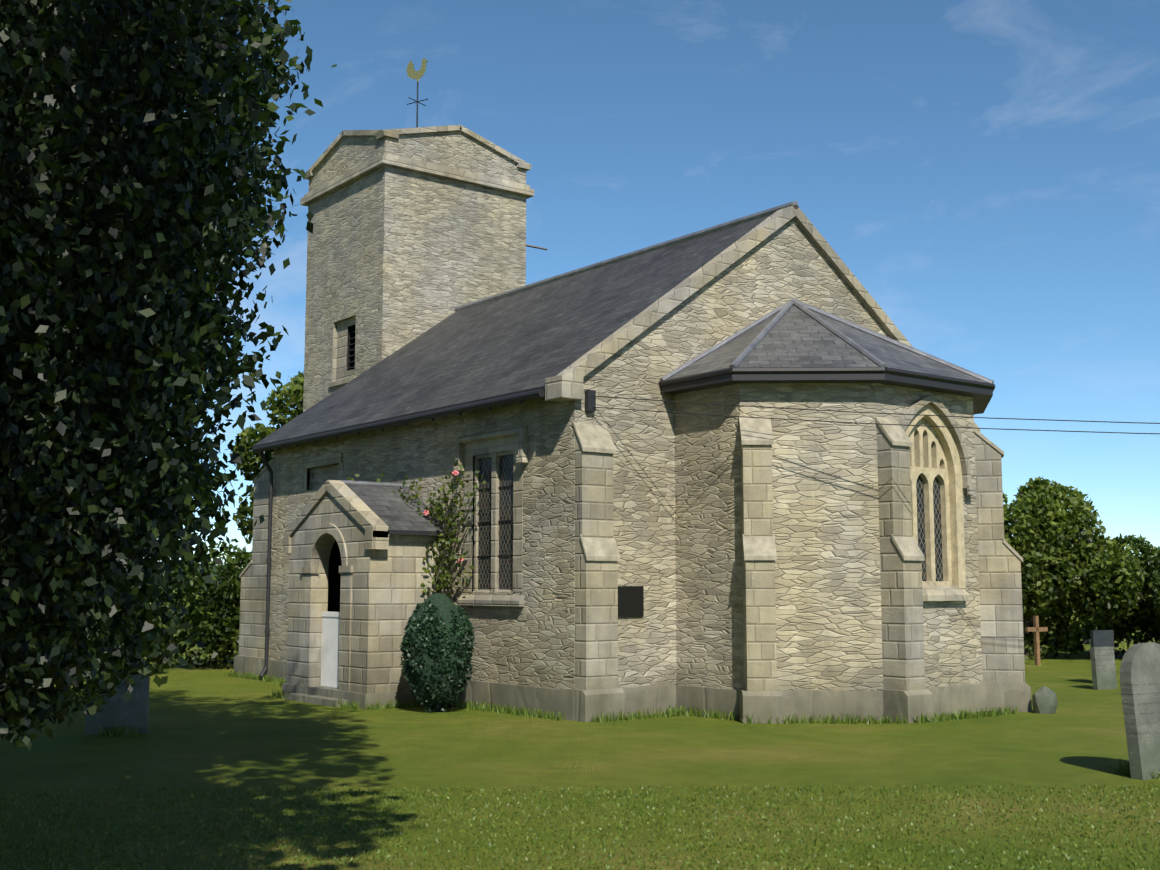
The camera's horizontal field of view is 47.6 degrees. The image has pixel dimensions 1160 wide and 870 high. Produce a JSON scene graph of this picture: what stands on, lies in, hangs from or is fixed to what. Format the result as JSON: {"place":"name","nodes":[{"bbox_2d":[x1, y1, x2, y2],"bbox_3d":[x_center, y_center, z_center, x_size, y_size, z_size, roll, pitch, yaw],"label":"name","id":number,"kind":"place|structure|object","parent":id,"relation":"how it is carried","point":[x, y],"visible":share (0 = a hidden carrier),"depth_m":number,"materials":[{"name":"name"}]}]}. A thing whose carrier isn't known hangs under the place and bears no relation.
{"place":"outdoors","nodes":[
{"label":"outdoors","id":0,"kind":"place"},
{"bbox_2d":[132,561,242,589],"bbox_3d":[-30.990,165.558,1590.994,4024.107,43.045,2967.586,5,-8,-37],"label":"distant hills","id":1,"kind":"structure","parent":0,"point":[215,571],"depth_m":1582.23,"materials":[{"name":"green plant"}]},
{"bbox_2d":[0,590,1159,869],"bbox_3d":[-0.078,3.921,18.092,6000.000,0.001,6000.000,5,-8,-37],"label":"ground","id":2,"kind":"structure","parent":0,"point":[212,728],"depth_m":12.69,"materials":[{"name":"green plant"}]},
{"bbox_2d":[84,641,149,734],"bbox_3d":[-5.786,3.254,16.466,0.740,1.450,0.130,1,-5,-9],"label":"headstone","id":3,"kind":"object","parent":2,"relation":"on","point":[120,711],"visible":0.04,"depth_m":16.41,"materials":[{"name":"stone"}]},
{"bbox_2d":[49,585,239,669],"bbox_3d":[-10.484,3.784,26.553,9.242,2.284,2.814,5,-8,-37],"label":"hedge","id":4,"kind":"object","parent":2,"relation":"on","point":[234,645],"depth_m":29.14,"materials":[{"name":"green plant"}]},
{"bbox_2d":[89,538,251,669],"bbox_3d":[-11.189,2.920,28.612,16.013,4.492,4.968,5,-8,-37],"label":"tree","id":5,"kind":"object","parent":2,"relation":"on","point":[222,595],"visible":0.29,"depth_m":29.47,"materials":[{"name":"green plant"}]},
{"bbox_2d":[230,369,303,543],"bbox_3d":[-7.115,2.198,38.939,6.523,8.635,6.313,5,-8,-37],"label":"tree","id":6,"kind":"object","parent":2,"relation":"on","point":[250,437],"depth_m":38.09,"materials":[{"name":"green plant"}]},
{"bbox_2d":[303,165,525,411],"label":"tower walls","id":7,"kind":"structure","parent":2,"relation":"on","point":[398,258],"depth_m":29.98,"materials":[{"name":"stone"}]},
{"bbox_2d":[400,593,474,711],"bbox_3d":[-2.122,3.249,19.401,1.118,1.836,1.144,5,-8,-37],"label":"topiary","id":8,"kind":"object","parent":2,"relation":"on","point":[468,627],"depth_m":19.11,"materials":[{"name":"green plant"}]},
{"bbox_2d":[234,58,1159,723],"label":"church","id":9,"kind":"structure","parent":2,"relation":"on","point":[556,338],"depth_m":19.84,"materials":[{"name":"stone"}]},
{"bbox_2d":[286,492,450,693],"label":"porch walls","id":10,"kind":"structure","parent":9,"relation":"on","point":[388,595],"depth_m":20.38,"materials":[{"name":"stone"}]},
{"bbox_2d":[347,459,485,603],"bbox_3d":[-2.835,2.389,21.328,0.622,3.799,3.933,5,-8,-37],"label":"rose","id":11,"kind":"object","parent":9,"relation":"on","point":[450,525],"depth_m":20.50,"materials":[{"name":"green plant"}]},
{"bbox_2d":[268,218,891,688],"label":"nave walls","id":12,"kind":"structure","parent":9,"relation":"on","point":[530,640],"depth_m":19.50,"materials":[{"name":"stone"}]},
{"bbox_2d":[674,383,982,690],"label":"apse walls","id":13,"kind":"structure","parent":9,"relation":"on","point":[827,544],"depth_m":18.57,"materials":[{"name":"stone"}]},
{"bbox_2d":[908,418,951,585],"bbox_3d":[4.959,0.974,19.269,1.240,2.525,0.160,5,-8,-37],"label":"tracery window","id":14,"kind":"structure","parent":13,"relation":"attached to","point":[929,468],"depth_m":19.35,"materials":[{"name":"stone"}]},
{"bbox_2d":[1025,616,1047,664],"bbox_3d":[10.736,4.928,30.906,0.600,1.350,0.090,3,-7,-22],"label":"wooden cross","id":15,"kind":"object","parent":2,"relation":"on","point":[1036,629],"visible":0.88,"depth_m":30.88,"materials":[{"name":"brown wood"}]},
{"bbox_2d":[1032,686,1057,713],"bbox_3d":[6.772,3.913,19.140,0.411,0.520,0.329,5,-8,-37],"label":"gravestone","id":16,"kind":"object","parent":2,"relation":"on","point":[1044,699],"visible":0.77,"depth_m":19.02,"materials":[{"name":"grey stone"}]},
{"bbox_2d":[1023,507,1068,658],"bbox_3d":[11.223,3.791,33.629,3.343,4.276,3.203,2,-7,-20],"label":"tree trunk","id":17,"kind":"object","parent":2,"relation":"on","point":[1027,620],"visible":0.02,"depth_m":33.46,"materials":[{"name":"green plant"}]},
{"bbox_2d":[1003,476,1144,626],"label":"tree leaves","id":18,"kind":"object","parent":17,"relation":"attached to","point":[1039,550],"visible":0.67,"depth_m":32.12,"materials":[{"name":"green plant"}]},
{"bbox_2d":[1060,521,1107,643],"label":"copper tree","id":19,"kind":"object","parent":2,"relation":"on","point":[1078,541],"depth_m":42.41,"materials":[{"name":"plant"}]},
{"bbox_2d":[1023,566,1159,659],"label":"hedge","id":20,"kind":"object","parent":2,"relation":"on","point":[1054,611],"visible":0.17,"depth_m":33.44,"materials":[{"name":"green plant"}]},
{"bbox_2d":[1030,616,1159,652],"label":"hedge","id":21,"kind":"object","parent":2,"relation":"on","point":[1147,637],"visible":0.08,"depth_m":36.60,"materials":[{"name":"green plant"}]},
{"bbox_2d":[1090,630,1114,683],"bbox_3d":[9.963,4.349,25.045,0.550,1.250,0.070,3,-7,-27],"label":"slate headstone","id":22,"kind":"object","parent":2,"relation":"on","point":[1101,638],"visible":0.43,"depth_m":25.05,"materials":[{"name":"stone"}]},
{"bbox_2d":[1090,646,1116,689],"bbox_3d":[9.414,4.311,23.625,0.500,1.000,0.100,3,-10,-27],"label":"headstone","id":23,"kind":"object","parent":2,"relation":"on","point":[1103,667],"visible":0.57,"depth_m":23.58,"materials":[{"name":"stone"}]},
{"bbox_2d":[1120,642,1159,779],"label":"headstone","id":24,"kind":"object","parent":2,"relation":"on","point":[1140,678],"visible":0.94,"depth_m":12.69,"materials":[{"name":"stone"}]},
{"bbox_2d":[1126,582,1158,626],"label":"tree trunk","id":25,"kind":"object","parent":2,"relation":"on","point":[1149,602],"visible":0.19,"depth_m":32.64,"materials":[{"name":"brown plant"}]},
{"bbox_2d":[1095,533,1159,634],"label":"tree leaves","id":26,"kind":"object","parent":25,"relation":"attached to","point":[1149,558],"visible":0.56,"depth_m":33.00,"materials":[{"name":"green plant"}]},
{"bbox_2d":[143,0,1159,564],"label":"sky","id":27,"kind":"structure","parent":0,"point":[987,171],"materials":[{"name":"blue"}]},
{"bbox_3d":[-6.252,-7.653,4.744,15.262,13.874,17.288,5,-8,-37],"label":"birch","id":28,"kind":"object","parent":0,"visible":0},
{"bbox_2d":[0,0,336,751],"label":"tree","id":29,"kind":"object","parent":28,"relation":"attached to","point":[104,290],"visible":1,"depth_m":3.96,"materials":[{"name":"green plant"}]}
]}

